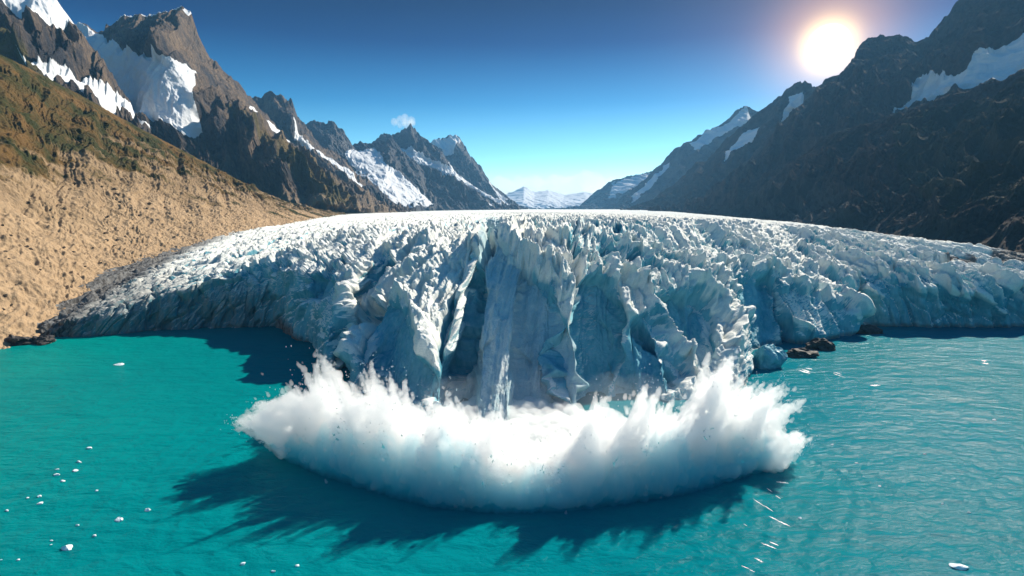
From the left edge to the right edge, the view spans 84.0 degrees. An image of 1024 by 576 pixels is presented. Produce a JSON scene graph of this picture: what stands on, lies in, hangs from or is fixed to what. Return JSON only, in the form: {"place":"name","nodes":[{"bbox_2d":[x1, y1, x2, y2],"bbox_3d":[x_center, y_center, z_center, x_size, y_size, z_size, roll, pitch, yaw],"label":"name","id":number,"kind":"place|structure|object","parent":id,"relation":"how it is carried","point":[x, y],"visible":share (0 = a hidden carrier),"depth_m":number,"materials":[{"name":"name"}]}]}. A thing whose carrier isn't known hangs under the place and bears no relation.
{"place":"outdoors","nodes":[
{"label":"outdoors","id":0,"kind":"place"},
{"bbox_2d":[0,0,218,168],"bbox_3d":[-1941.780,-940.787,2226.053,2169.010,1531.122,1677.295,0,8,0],"label":"mountain","id":1,"kind":"structure","parent":0,"point":[47,38],"depth_m":1952.10,"materials":[{"name":"grey stone"}]},
{"bbox_2d":[0,55,345,348],"bbox_3d":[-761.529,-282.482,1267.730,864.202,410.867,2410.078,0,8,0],"label":"moraine slope","id":2,"kind":"structure","parent":0,"point":[57,140],"depth_m":768.93,"materials":[{"name":"brown soil"}]},
{"bbox_2d":[75,6,410,213],"bbox_3d":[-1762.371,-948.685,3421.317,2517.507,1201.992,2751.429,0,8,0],"label":"mountain","id":3,"kind":"structure","parent":0,"point":[177,85],"depth_m":2444.07,"materials":[{"name":"grey stone"}]},
{"bbox_2d":[252,91,415,210],"bbox_3d":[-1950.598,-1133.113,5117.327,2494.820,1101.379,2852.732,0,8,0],"label":"mountain","id":4,"kind":"structure","parent":0,"point":[279,110],"depth_m":4458.47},
{"bbox_2d":[305,120,447,210],"bbox_3d":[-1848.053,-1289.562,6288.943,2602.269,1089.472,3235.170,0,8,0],"label":"mountain","id":5,"kind":"structure","parent":0,"point":[389,166],"depth_m":5597.77,"materials":[{"name":"white snow"}]},
{"bbox_2d":[372,123,520,210],"bbox_3d":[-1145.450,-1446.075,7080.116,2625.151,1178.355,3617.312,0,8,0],"label":"mountain","id":6,"kind":"structure","parent":0,"point":[448,186],"depth_m":6035.78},
{"bbox_2d":[431,134,527,208],"bbox_3d":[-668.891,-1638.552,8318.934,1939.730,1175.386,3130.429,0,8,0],"label":"mountain","id":7,"kind":"structure","parent":0,"point":[463,163],"depth_m":7739.19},
{"bbox_2d":[57,0,957,194],"label":"sky","id":8,"kind":"structure","parent":0,"point":[564,97],"materials":[{"name":"blue"}]},
{"bbox_2d":[0,326,1023,575],"bbox_3d":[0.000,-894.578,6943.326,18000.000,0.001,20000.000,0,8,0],"label":"lake water","id":9,"kind":"structure","parent":0,"point":[922,428],"depth_m":217.61,"materials":[{"name":"teal liquid"}]},
{"bbox_2d":[4,334,32,345],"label":"rock","id":10,"kind":"object","parent":9,"relation":"in","point":[12,340],"visible":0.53,"depth_m":414.05,"materials":[{"name":"grey stone"}]},
{"bbox_2d":[30,335,55,345],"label":"rock","id":11,"kind":"object","parent":9,"relation":"in","point":[43,340],"visible":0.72,"depth_m":417.72,"materials":[{"name":"grey stone"}]},
{"bbox_2d":[61,545,72,550],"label":"ice floe","id":12,"kind":"object","parent":9,"relation":"on","point":[66,548],"visible":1,"depth_m":167.42,"materials":[{"name":"white ice"}]},
{"bbox_2d":[114,517,122,521],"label":"ice floe","id":13,"kind":"object","parent":9,"relation":"on","point":[118,519],"visible":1,"depth_m":182.59,"materials":[{"name":"white ice"}]},
{"bbox_2d":[220,341,817,488],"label":"splash","id":14,"kind":"object","parent":9,"relation":"on","point":[524,429],"visible":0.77,"depth_m":209.08,"materials":[{"name":"white liquid"}]},
{"bbox_2d":[752,344,787,369],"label":"ice block","id":15,"kind":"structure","parent":9,"relation":"in","point":[769,356],"depth_m":353.80,"materials":[{"name":"blue ice"}]},
{"bbox_2d":[786,348,819,357],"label":"rock","id":16,"kind":"object","parent":9,"relation":"in","point":[799,353],"visible":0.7,"depth_m":380.51,"materials":[{"name":"grey stone"}]},
{"bbox_2d":[805,338,835,350],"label":"rock","id":17,"kind":"object","parent":9,"relation":"in","point":[822,344],"visible":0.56,"depth_m":400.40,"materials":[{"name":"grey stone"}]},
{"bbox_2d":[743,360,987,571],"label":"foam","id":18,"kind":"object","parent":9,"relation":"on","point":[785,482],"visible":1,"depth_m":193.34,"materials":[{"name":"white liquid"}]},
{"bbox_2d":[857,324,884,334],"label":"rock","id":19,"kind":"object","parent":9,"relation":"in","point":[869,329],"visible":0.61,"depth_m":450.92,"materials":[{"name":"grey stone"}]},
{"bbox_2d":[949,563,968,569],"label":"ice floe","id":20,"kind":"object","parent":9,"relation":"on","point":[959,566],"visible":1,"depth_m":158.49,"materials":[{"name":"white ice"}]},
{"bbox_2d":[37,209,1023,437],"bbox_3d":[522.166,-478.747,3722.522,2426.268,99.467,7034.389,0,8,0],"label":"glacier","id":21,"kind":"object","parent":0,"point":[548,309],"visible":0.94,"depth_m":393.30,"materials":[{"name":"white ice"}]},
{"bbox_2d":[506,186,592,208],"bbox_3d":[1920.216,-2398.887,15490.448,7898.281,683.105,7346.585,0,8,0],"label":"mountain","id":22,"kind":"structure","parent":0,"point":[529,198],"depth_m":13595.64,"materials":[{"name":"white snow"}]},
{"bbox_2d":[560,165,659,208],"bbox_3d":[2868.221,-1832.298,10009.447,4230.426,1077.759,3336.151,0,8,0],"label":"mountain","id":23,"kind":"structure","parent":0,"point":[612,192],"depth_m":9465.02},
{"bbox_2d":[596,106,757,208],"bbox_3d":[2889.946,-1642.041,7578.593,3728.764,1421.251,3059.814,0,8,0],"label":"mountain","id":24,"kind":"structure","parent":0,"point":[675,166],"depth_m":7124.47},
{"bbox_2d":[620,81,815,209],"bbox_3d":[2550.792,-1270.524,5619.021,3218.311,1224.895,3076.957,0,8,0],"label":"mountain","id":25,"kind":"structure","parent":0,"point":[743,143],"depth_m":4863.64,"materials":[{"name":"grey stone"}]},
{"bbox_2d":[648,0,1023,213],"bbox_3d":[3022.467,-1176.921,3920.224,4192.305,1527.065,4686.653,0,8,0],"label":"mountain","id":26,"kind":"structure","parent":0,"point":[966,45],"depth_m":3088.78,"materials":[{"name":"grey stone"}]},
{"bbox_2d":[703,69,1023,252],"bbox_3d":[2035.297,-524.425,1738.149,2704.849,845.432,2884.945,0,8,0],"label":"mountain","id":27,"kind":"structure","parent":0,"point":[949,167],"depth_m":1710.45,"materials":[{"name":"grey stone"}]}
]}

